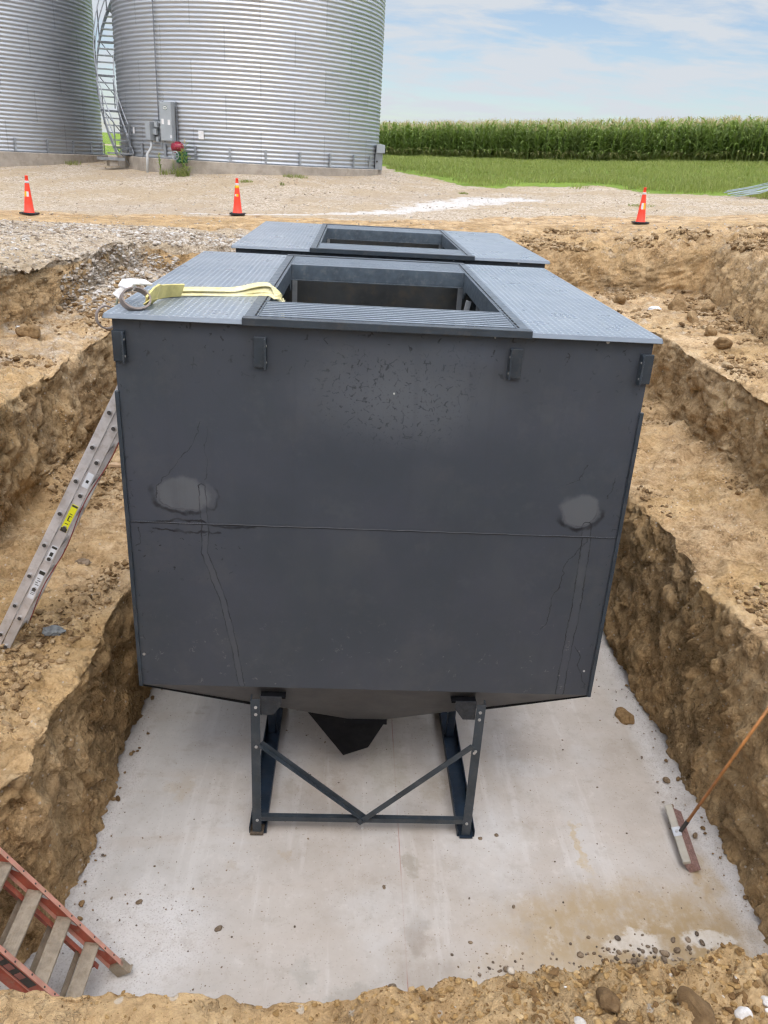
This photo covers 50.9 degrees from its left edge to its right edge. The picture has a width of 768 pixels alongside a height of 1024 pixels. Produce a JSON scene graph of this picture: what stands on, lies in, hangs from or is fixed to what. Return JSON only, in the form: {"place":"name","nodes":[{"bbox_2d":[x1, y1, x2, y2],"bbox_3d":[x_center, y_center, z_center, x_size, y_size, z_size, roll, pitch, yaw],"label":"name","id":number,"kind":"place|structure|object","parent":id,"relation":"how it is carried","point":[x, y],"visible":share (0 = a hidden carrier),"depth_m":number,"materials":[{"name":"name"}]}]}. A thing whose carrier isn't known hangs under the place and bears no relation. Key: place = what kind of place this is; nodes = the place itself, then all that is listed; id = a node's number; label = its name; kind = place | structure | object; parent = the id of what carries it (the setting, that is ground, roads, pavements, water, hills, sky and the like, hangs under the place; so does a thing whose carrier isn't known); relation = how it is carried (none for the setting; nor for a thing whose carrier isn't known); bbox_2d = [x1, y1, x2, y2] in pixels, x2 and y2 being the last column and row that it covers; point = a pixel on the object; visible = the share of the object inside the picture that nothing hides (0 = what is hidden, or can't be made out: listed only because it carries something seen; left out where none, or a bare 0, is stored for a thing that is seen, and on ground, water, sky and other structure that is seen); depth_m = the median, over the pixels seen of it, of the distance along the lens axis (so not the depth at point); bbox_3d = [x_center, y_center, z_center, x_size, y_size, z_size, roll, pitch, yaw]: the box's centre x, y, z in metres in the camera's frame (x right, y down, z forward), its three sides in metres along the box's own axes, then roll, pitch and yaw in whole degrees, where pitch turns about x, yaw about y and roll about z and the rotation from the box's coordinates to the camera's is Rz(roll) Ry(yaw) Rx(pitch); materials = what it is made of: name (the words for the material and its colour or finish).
{"place":"outdoors","nodes":[
{"label":"outdoors","id":0,"kind":"place"},
{"bbox_2d":[75,558,91,564],"bbox_3d":[-2.984,0.493,7.995,0.172,0.055,0.095,2,24,-3],"label":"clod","id":1,"kind":"object","parent":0,"point":[83,561],"visible":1,"depth_m":7.97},
{"bbox_2d":[0,132,767,1023],"bbox_3d":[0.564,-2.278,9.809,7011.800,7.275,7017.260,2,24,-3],"label":"ground","id":2,"kind":"structure","parent":0,"point":[686,638],"depth_m":9.14,"materials":[{"name":"soil"}]},
{"bbox_2d":[15,325,40,338],"bbox_3d":[-4.888,-2.482,11.089,0.366,0.194,0.325,2,24,-3],"label":"boulder","id":3,"kind":"object","parent":2,"relation":"on","point":[32,331],"visible":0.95,"depth_m":10.97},
{"bbox_2d":[19,175,39,214],"bbox_3d":[-9.049,-8.059,20.483,0.400,0.914,0.400,4,24,-3],"label":"traffic cone","id":4,"kind":"object","parent":2,"relation":"on","point":[28,206],"visible":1,"depth_m":20.47,"materials":[{"name":"plastic"}]},
{"bbox_2d":[0,0,107,166],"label":"grain bin","id":5,"kind":"object","parent":2,"relation":"on","point":[50,111],"visible":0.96,"depth_m":30.57,"materials":[{"name":"metal"}]},
{"bbox_2d":[42,625,65,635],"bbox_3d":[-2.769,0.994,6.766,0.194,0.069,0.124,-6,25,-20],"label":"rock","id":6,"kind":"object","parent":2,"relation":"on","point":[54,630],"visible":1,"depth_m":6.73,"materials":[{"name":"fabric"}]},
{"bbox_2d":[0,387,118,648],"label":"extension ladder","id":7,"kind":"object","parent":2,"relation":"on","point":[87,475],"visible":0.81,"depth_m":6.19,"materials":[{"name":"metal"}]},
{"bbox_2d":[0,219,193,273],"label":"gravel stones","id":8,"kind":"object","parent":2,"relation":"on","point":[25,236],"visible":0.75,"depth_m":15.86,"materials":[{"name":"gravel"}]},
{"bbox_2d":[97,157,124,165],"bbox_3d":[-10.269,-13.187,30.340,0.900,0.300,0.440,-15,30,-36],"label":"concrete step","id":9,"kind":"object","parent":2,"relation":"on","point":[112,161],"visible":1,"depth_m":30.23,"materials":[{"name":"concrete"}]},
{"bbox_2d":[108,462,120,467],"bbox_3d":[-2.900,-0.572,10.049,1.170,0.040,0.090,2,24,-3],"label":"timber plank","id":10,"kind":"object","parent":2,"relation":"on","point":[114,464],"depth_m":9.99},
{"bbox_2d":[60,243,179,312],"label":"gravel stones","id":11,"kind":"object","parent":2,"relation":"on","point":[140,270],"visible":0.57,"depth_m":14.08,"materials":[{"name":"gravel"}]},
{"bbox_2d":[45,225,244,247],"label":"gravel stones","id":12,"kind":"object","parent":2,"relation":"on","point":[197,241],"visible":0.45,"depth_m":16.82,"materials":[{"name":"gravel"}]},
{"bbox_2d":[172,166,196,176],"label":"weed tuft","id":13,"kind":"object","parent":2,"relation":"on","point":[181,173],"visible":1,"depth_m":28.63,"materials":[{"name":"green plant"}]},
{"bbox_2d":[177,139,192,171],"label":"weed","id":14,"kind":"object","parent":2,"relation":"on","point":[185,155],"visible":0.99,"depth_m":28.40,"materials":[{"name":"green plant"}]},
{"bbox_2d":[229,178,245,214],"bbox_3d":[-3.970,-8.537,21.805,0.400,0.914,0.400,2,24,-3],"label":"traffic cone","id":15,"kind":"object","parent":2,"relation":"on","point":[237,208],"visible":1,"depth_m":21.79,"materials":[{"name":"plastic"}]},
{"bbox_2d":[110,0,385,175],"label":"grain bin","id":16,"kind":"object","parent":2,"relation":"on","point":[269,87],"visible":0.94,"depth_m":28.72,"materials":[{"name":"metal"}]},
{"bbox_2d":[93,0,133,164],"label":"outside stair","id":17,"kind":"object","parent":16,"relation":"attached to","point":[115,97],"visible":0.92,"depth_m":30.77,"materials":[{"name":"metal"}]},
{"bbox_2d":[145,121,154,171],"bbox_3d":[-8.569,-13.332,29.500,0.260,1.722,0.335,18,28,30],"label":"meter box","id":18,"kind":"object","parent":16,"relation":"attached to","point":[149,128],"visible":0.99,"depth_m":29.30,"materials":[{"name":"grey metal"}]},
{"bbox_2d":[152,0,158,120],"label":"cable conduit","id":19,"kind":"object","parent":16,"relation":"attached to","point":[155,60],"visible":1,"depth_m":28.30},
{"bbox_2d":[159,101,178,141],"bbox_3d":[-7.709,-13.943,28.807,0.626,1.320,0.268,13,26,22],"label":"electrical cabinet","id":20,"kind":"object","parent":16,"relation":"attached to","point":[168,127],"visible":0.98,"depth_m":28.71,"materials":[{"name":"grey metal"}]},
{"bbox_2d":[164,141,187,162],"bbox_3d":[-7.397,-12.883,28.887,0.799,0.710,0.642,10,25,16],"label":"electric motor","id":21,"kind":"object","parent":16,"relation":"attached to","point":[174,147],"visible":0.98,"depth_m":28.61,"materials":[{"name":"red metal"}]},
{"bbox_2d":[375,144,384,174],"bbox_3d":[-0.176,-14.261,32.826,0.370,1.320,0.550,2,24,-3],"label":"control box","id":22,"kind":"object","parent":16,"relation":"attached to","point":[380,149],"visible":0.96,"depth_m":32.60,"materials":[{"name":"grey metal"}]},
{"bbox_2d":[0,400,767,758],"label":"soil clods","id":23,"kind":"object","parent":2,"relation":"on","point":[36,676],"visible":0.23,"depth_m":7.14,"materials":[{"name":"soil"}]},
{"bbox_2d":[0,265,767,393],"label":"soil clods","id":24,"kind":"object","parent":2,"relation":"on","point":[733,326],"visible":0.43,"depth_m":13.10,"materials":[{"name":"soil"}]},
{"bbox_2d":[2,942,767,1023],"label":"soil clods","id":25,"kind":"object","parent":2,"relation":"on","point":[538,998],"visible":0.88,"depth_m":1.81,"materials":[{"name":"soil"}]},
{"bbox_2d":[414,122,423,154],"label":"corn plant","id":26,"kind":"object","parent":2,"relation":"on","point":[420,137],"visible":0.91,"depth_m":54.86,"materials":[{"name":"green plant"}]},
{"bbox_2d":[441,120,455,153],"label":"corn plant","id":27,"kind":"object","parent":2,"relation":"on","point":[448,135],"visible":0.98,"depth_m":53.26,"materials":[{"name":"green plant"}]},
{"bbox_2d":[478,119,488,157],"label":"corn plant","id":28,"kind":"object","parent":2,"relation":"on","point":[484,137],"visible":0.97,"depth_m":51.02,"materials":[{"name":"green plant"}]},
{"bbox_2d":[481,122,490,157],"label":"corn plant","id":29,"kind":"object","parent":2,"relation":"on","point":[486,145],"visible":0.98,"depth_m":50.97,"materials":[{"name":"green plant"}]},
{"bbox_2d":[481,120,495,155],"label":"corn plant","id":30,"kind":"object","parent":2,"relation":"on","point":[491,137],"visible":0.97,"depth_m":50.60,"materials":[{"name":"green plant"}]},
{"bbox_2d":[485,120,500,155],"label":"corn plant","id":31,"kind":"object","parent":2,"relation":"on","point":[493,139],"visible":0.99,"depth_m":50.51,"materials":[{"name":"green plant"}]},
{"bbox_2d":[508,119,521,156],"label":"corn plant","id":32,"kind":"object","parent":2,"relation":"on","point":[516,135],"visible":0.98,"depth_m":49.45,"materials":[{"name":"green plant"}]},
{"bbox_2d":[521,121,536,156],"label":"corn plant","id":33,"kind":"object","parent":2,"relation":"on","point":[528,145],"visible":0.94,"depth_m":48.86,"materials":[{"name":"green plant"}]},
{"bbox_2d":[542,128,553,157],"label":"corn plant","id":34,"kind":"object","parent":2,"relation":"on","point":[548,138],"visible":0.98,"depth_m":48.13,"materials":[{"name":"green plant"}]},
{"bbox_2d":[547,118,557,156],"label":"corn plant","id":35,"kind":"object","parent":2,"relation":"on","point":[554,121],"visible":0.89,"depth_m":47.97,"materials":[{"name":"green plant"}]},
{"bbox_2d":[555,121,565,157],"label":"corn plant","id":36,"kind":"object","parent":2,"relation":"on","point":[561,138],"visible":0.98,"depth_m":47.66,"materials":[{"name":"green plant"}]},
{"bbox_2d":[379,115,767,160],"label":"corn field","id":37,"kind":"structure","parent":2,"relation":"on","point":[637,122],"depth_m":47.96,"materials":[{"name":"green plant"}]},
{"bbox_2d":[563,117,583,157],"bbox_3d":[11.228,-21.927,47.508,1.428,2.415,0.634,-10,27,-27],"label":"corn plant","id":38,"kind":"object","parent":2,"relation":"on","point":[575,137],"visible":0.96,"depth_m":47.34,"materials":[{"name":"green plant"}]},
{"bbox_2d":[574,1016,585,1023],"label":"white stone","id":39,"kind":"object","parent":2,"relation":"on","point":[579,1020],"visible":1,"depth_m":1.76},
{"bbox_2d":[576,127,588,158],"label":"corn plant","id":40,"kind":"object","parent":2,"relation":"on","point":[581,142],"visible":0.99,"depth_m":47.23,"materials":[{"name":"green plant"}]},
{"bbox_2d":[575,120,595,157],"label":"corn plant","id":41,"kind":"object","parent":2,"relation":"on","point":[586,138],"visible":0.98,"depth_m":46.99,"materials":[{"name":"green plant"}]},
{"bbox_2d":[585,125,593,159],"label":"corn plant","id":42,"kind":"object","parent":2,"relation":"on","point":[591,136],"visible":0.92,"depth_m":47.01,"materials":[{"name":"green plant"}]},
{"bbox_2d":[585,123,598,158],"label":"corn plant","id":43,"kind":"object","parent":2,"relation":"on","point":[591,151],"visible":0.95,"depth_m":46.87,"materials":[{"name":"green plant"}]},
{"bbox_2d":[593,126,605,159],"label":"corn plant","id":44,"kind":"object","parent":2,"relation":"on","point":[601,131],"visible":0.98,"depth_m":46.65,"materials":[{"name":"green plant"}]},
{"bbox_2d":[447,223,767,254],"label":"soil clods","id":45,"kind":"object","parent":2,"relation":"on","point":[737,244],"visible":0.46,"depth_m":17.89,"materials":[{"name":"soil"}]},
{"bbox_2d":[596,987,620,1012],"bbox_3d":[0.505,1.097,1.817,0.056,0.045,0.068,13,25,21],"label":"clod","id":46,"kind":"object","parent":2,"relation":"on","point":[608,999],"visible":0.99,"depth_m":1.80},
{"bbox_2d":[454,959,767,1011],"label":"gravel stones","id":47,"kind":"object","parent":2,"relation":"on","point":[510,969],"visible":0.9,"depth_m":1.84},
{"bbox_2d":[610,123,618,161],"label":"corn plant","id":48,"kind":"object","parent":2,"relation":"on","point":[614,138],"visible":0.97,"depth_m":46.54,"materials":[{"name":"green plant"}]},
{"bbox_2d":[613,293,626,304],"bbox_3d":[4.838,-4.330,16.502,0.270,0.265,0.245,-17,31,-38],"label":"clay block","id":49,"kind":"object","parent":2,"relation":"on","point":[620,298],"depth_m":16.42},
{"bbox_2d":[618,125,627,160],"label":"corn plant","id":50,"kind":"object","parent":2,"relation":"on","point":[622,142],"visible":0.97,"depth_m":46.40,"materials":[{"name":"green plant"}]},
{"bbox_2d":[616,125,630,159],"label":"corn plant","id":51,"kind":"object","parent":2,"relation":"on","point":[621,143],"visible":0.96,"depth_m":46.38,"materials":[{"name":"green plant"}]},
{"bbox_2d":[625,119,638,160],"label":"corn plant","id":52,"kind":"object","parent":2,"relation":"on","point":[634,129],"visible":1,"depth_m":46.16,"materials":[{"name":"green plant"}]},
{"bbox_2d":[633,121,644,157],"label":"corn plant","id":53,"kind":"object","parent":2,"relation":"on","point":[640,138],"visible":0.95,"depth_m":45.90,"materials":[{"name":"green plant"}]},
{"bbox_2d":[631,187,648,223],"bbox_3d":[7.052,-8.355,21.971,0.400,0.914,0.400,0,24,-2],"label":"traffic cone","id":54,"kind":"object","parent":2,"relation":"on","point":[640,219],"visible":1,"depth_m":21.96,"materials":[{"name":"plastic"}]},
{"bbox_2d":[638,123,650,159],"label":"corn plant","id":55,"kind":"object","parent":2,"relation":"on","point":[643,137],"visible":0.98,"depth_m":45.76,"materials":[{"name":"green plant"}]},
{"bbox_2d":[637,118,653,160],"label":"corn plant","id":56,"kind":"object","parent":2,"relation":"on","point":[647,127],"visible":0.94,"depth_m":45.74,"materials":[{"name":"green plant"}]},
{"bbox_2d":[643,118,660,159],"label":"corn plant","id":57,"kind":"object","parent":2,"relation":"on","point":[655,137],"visible":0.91,"depth_m":45.61,"materials":[{"name":"green plant"}]},
{"bbox_2d":[646,125,659,157],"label":"corn plant","id":58,"kind":"object","parent":2,"relation":"on","point":[652,139],"visible":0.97,"depth_m":45.72,"materials":[{"name":"green plant"}]},
{"bbox_2d":[653,116,666,157],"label":"corn plant","id":59,"kind":"object","parent":2,"relation":"on","point":[657,130],"visible":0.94,"depth_m":45.54,"materials":[{"name":"green plant"}]},
{"bbox_2d":[655,116,665,156],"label":"corn plant","id":60,"kind":"object","parent":2,"relation":"on","point":[661,128],"visible":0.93,"depth_m":45.30,"materials":[{"name":"green plant"}]},
{"bbox_2d":[655,116,671,158],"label":"corn plant","id":61,"kind":"object","parent":2,"relation":"on","point":[662,136],"visible":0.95,"depth_m":45.50,"materials":[{"name":"green plant"}]},
{"bbox_2d":[661,119,674,159],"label":"corn plant","id":62,"kind":"object","parent":2,"relation":"on","point":[668,142],"visible":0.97,"depth_m":45.33,"materials":[{"name":"green plant"}]},
{"bbox_2d":[661,118,684,158],"bbox_3d":[16.258,-20.963,45.357,1.429,2.416,0.634,-19,32,-41],"label":"corn plant","id":63,"kind":"object","parent":2,"relation":"on","point":[676,136],"visible":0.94,"depth_m":45.24,"materials":[{"name":"green plant"}]},
{"bbox_2d":[669,125,679,157],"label":"corn plant","id":64,"kind":"object","parent":2,"relation":"on","point":[677,128],"visible":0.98,"depth_m":45.19,"materials":[{"name":"green plant"}]},
{"bbox_2d":[668,293,686,311],"bbox_3d":[5.759,-4.026,15.792,0.351,0.482,0.417,-5,25,-18],"label":"clay block","id":65,"kind":"object","parent":2,"relation":"on","point":[677,303],"depth_m":15.68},
{"bbox_2d":[674,115,687,160],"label":"corn plant","id":66,"kind":"object","parent":2,"relation":"on","point":[682,135],"visible":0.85,"depth_m":45.12,"materials":[{"name":"green plant"}]},
{"bbox_2d":[677,121,696,158],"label":"corn plant","id":67,"kind":"object","parent":2,"relation":"on","point":[685,136],"visible":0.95,"depth_m":45.00,"materials":[{"name":"green plant"}]},
{"bbox_2d":[682,118,693,160],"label":"corn plant","id":68,"kind":"object","parent":2,"relation":"on","point":[686,135],"visible":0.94,"depth_m":44.95,"materials":[{"name":"green plant"}]},
{"bbox_2d":[687,311,698,322],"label":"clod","id":69,"kind":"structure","parent":2,"relation":"on","point":[692,317],"depth_m":14.53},
{"bbox_2d":[684,119,706,160],"bbox_3d":[17.259,-20.614,44.719,1.389,2.299,0.690,11,25,16],"label":"corn plant","id":70,"kind":"object","parent":2,"relation":"on","point":[696,138],"visible":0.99,"depth_m":44.63,"materials":[{"name":"green plant"}]},
{"bbox_2d":[677,986,715,1023],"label":"clod","id":71,"kind":"object","parent":2,"relation":"on","point":[700,1009],"visible":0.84,"depth_m":1.75,"materials":[{"name":"soil"}]},
{"bbox_2d":[688,121,709,160],"bbox_3d":[17.504,-20.585,44.770,0.551,2.224,1.307,-6,25,-21],"label":"corn plant","id":72,"kind":"object","parent":2,"relation":"on","point":[698,140],"visible":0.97,"depth_m":44.72,"materials":[{"name":"green plant"}]},
{"bbox_2d":[695,118,714,157],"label":"corn plant","id":73,"kind":"object","parent":2,"relation":"on","point":[704,133],"visible":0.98,"depth_m":44.47,"materials":[{"name":"green plant"}]},
{"bbox_2d":[700,303,714,312],"bbox_3d":[6.208,-3.857,15.451,0.253,0.294,0.258,2,24,-3],"label":"clay block","id":74,"kind":"object","parent":2,"relation":"on","point":[708,307],"depth_m":15.36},
{"bbox_2d":[702,124,713,160],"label":"corn plant","id":75,"kind":"object","parent":2,"relation":"on","point":[709,141],"visible":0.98,"depth_m":44.49,"materials":[{"name":"green plant"}]},
{"bbox_2d":[704,326,716,336],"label":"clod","id":76,"kind":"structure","parent":2,"relation":"on","point":[710,331],"depth_m":13.43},
{"bbox_2d":[702,120,720,162],"bbox_3d":[18.165,-20.422,44.409,1.299,2.211,0.548,1,24,-5],"label":"corn plant","id":77,"kind":"object","parent":2,"relation":"on","point":[715,139],"visible":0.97,"depth_m":44.33,"materials":[{"name":"green plant"}]},
{"bbox_2d":[706,121,719,159],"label":"corn plant","id":78,"kind":"object","parent":2,"relation":"on","point":[712,138],"visible":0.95,"depth_m":44.43,"materials":[{"name":"green plant"}]},
{"bbox_2d":[713,337,732,348],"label":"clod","id":79,"kind":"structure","parent":2,"relation":"on","point":[722,343],"depth_m":12.29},
{"bbox_2d":[713,118,732,162],"bbox_3d":[18.686,-20.367,44.249,1.479,2.237,0.508,-9,26,-25],"label":"corn plant","id":80,"kind":"object","parent":2,"relation":"on","point":[725,129],"visible":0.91,"depth_m":44.21,"materials":[{"name":"green plant"}]},
{"bbox_2d":[722,114,737,159],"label":"corn plant","id":81,"kind":"object","parent":2,"relation":"on","point":[732,130],"visible":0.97,"depth_m":43.82,"materials":[{"name":"green plant"}]},
{"bbox_2d":[724,120,740,160],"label":"corn plant","id":82,"kind":"object","parent":2,"relation":"on","point":[736,136],"visible":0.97,"depth_m":43.91,"materials":[{"name":"green plant"}]},
{"bbox_2d":[723,116,745,158],"bbox_3d":[19.162,-20.295,43.885,1.413,2.405,0.596,5,24,4],"label":"corn plant","id":83,"kind":"object","parent":2,"relation":"on","point":[734,135],"visible":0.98,"depth_m":43.79,"materials":[{"name":"green plant"}]},
{"bbox_2d":[735,119,745,161],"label":"corn plant","id":84,"kind":"object","parent":2,"relation":"on","point":[740,140],"visible":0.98,"depth_m":43.76,"materials":[{"name":"green plant"}]},
{"bbox_2d":[734,1006,752,1019],"bbox_3d":[0.791,1.104,1.774,0.039,0.030,0.037,2,24,-3],"label":"white stone","id":85,"kind":"object","parent":2,"relation":"on","point":[741,1012],"visible":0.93,"depth_m":1.77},
{"bbox_2d":[739,114,758,160],"bbox_3d":[19.688,-20.265,43.803,0.590,2.420,1.393,0,24,-7],"label":"corn plant","id":86,"kind":"object","parent":2,"relation":"on","point":[746,137],"visible":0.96,"depth_m":43.70,"materials":[{"name":"green plant"}]},
{"bbox_2d":[744,115,759,158],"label":"corn plant","id":87,"kind":"object","parent":2,"relation":"on","point":[750,134],"visible":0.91,"depth_m":43.73,"materials":[{"name":"green plant"}]},
{"bbox_2d":[744,116,766,160],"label":"corn plant","id":88,"kind":"object","parent":2,"relation":"on","point":[753,135],"visible":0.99,"depth_m":43.50,"materials":[{"name":"green plant"}]},
{"bbox_2d":[750,117,762,159],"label":"corn plant","id":89,"kind":"object","parent":2,"relation":"on","point":[757,133],"visible":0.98,"depth_m":43.49,"materials":[{"name":"green plant"}]},
{"bbox_2d":[752,118,767,160],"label":"corn plant","id":90,"kind":"object","parent":2,"relation":"on","point":[760,139],"visible":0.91,"depth_m":43.47,"materials":[{"name":"green plant"}]},
{"bbox_2d":[757,119,767,160],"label":"corn plant","id":91,"kind":"object","parent":2,"relation":"on","point":[762,138],"visible":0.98,"depth_m":43.31,"materials":[{"name":"green plant"}]},
{"bbox_2d":[761,995,767,1006],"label":"white stone","id":92,"kind":"object","parent":2,"relation":"on","point":[765,999],"visible":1,"depth_m":1.80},
{"bbox_2d":[0,631,767,1007],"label":"pit floor","id":93,"kind":"structure","parent":0,"point":[428,909],"depth_m":6.79,"materials":[{"name":"concrete"}]},
{"bbox_2d":[0,847,132,997],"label":"step ladder","id":94,"kind":"object","parent":93,"relation":"on","point":[16,974],"visible":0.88,"depth_m":5.30,"materials":[{"name":"metal"}]},
{"bbox_2d":[102,251,662,838],"bbox_3d":[-0.145,0.056,7.824,3.683,4.421,3.811,2,24,-3],"label":"dump hopper","id":95,"kind":"object","parent":93,"relation":"on","point":[364,499],"visible":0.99,"depth_m":5.89,"materials":[{"name":"grey paint"}]},
{"bbox_2d":[95,278,285,329],"bbox_3d":[-1.372,-1.298,5.854,1.382,0.793,0.517,-14,29,-34],"label":"lifting sling","id":96,"kind":"object","parent":95,"relation":"on","point":[160,291],"visible":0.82,"depth_m":5.80,"materials":[{"name":"fabric"}]},
{"bbox_2d":[231,221,549,267],"bbox_3d":[-0.075,-1.703,11.818,3.683,4.421,3.811,2,24,-3],"label":"dump hopper","id":97,"kind":"object","parent":93,"relation":"on","point":[376,242],"visible":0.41,"depth_m":10.29,"materials":[{"name":"metal"}]},
{"bbox_2d":[62,650,738,1005],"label":"pebbles","id":98,"kind":"object","parent":93,"relation":"on","point":[664,953],"visible":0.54,"depth_m":6.11,"materials":[{"name":"stone"}]},
{"bbox_2d":[74,641,764,947],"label":"soil clods","id":99,"kind":"object","parent":93,"relation":"on","point":[82,902],"visible":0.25,"depth_m":7.26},
{"bbox_2d":[615,707,634,724],"bbox_3d":[2.612,2.217,8.745,0.193,0.115,0.226,-7,26,-23],"label":"clay chunk","id":100,"kind":"object","parent":93,"relation":"on","point":[624,716],"visible":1,"depth_m":8.70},
{"bbox_2d":[665,707,767,872],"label":"push broom","id":101,"kind":"object","parent":93,"relation":"on","point":[689,859],"visible":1,"depth_m":6.95,"materials":[{"name":"wood"}]},
{"bbox_2d":[1,163,767,237],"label":"gravel stones","id":102,"kind":"object","parent":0,"point":[361,203],"visible":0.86,"depth_m":24.59,"materials":[{"name":"gravel"}]},
{"bbox_2d":[92,0,767,132],"label":"sky","id":103,"kind":"structure","parent":0,"point":[454,60],"materials":[{"name":"blue"}]},
{"bbox_2d":[382,148,767,198],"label":"verge grass","id":104,"kind":"structure","parent":0,"point":[717,182],"depth_m":37.16,"materials":[{"name":"plant"}]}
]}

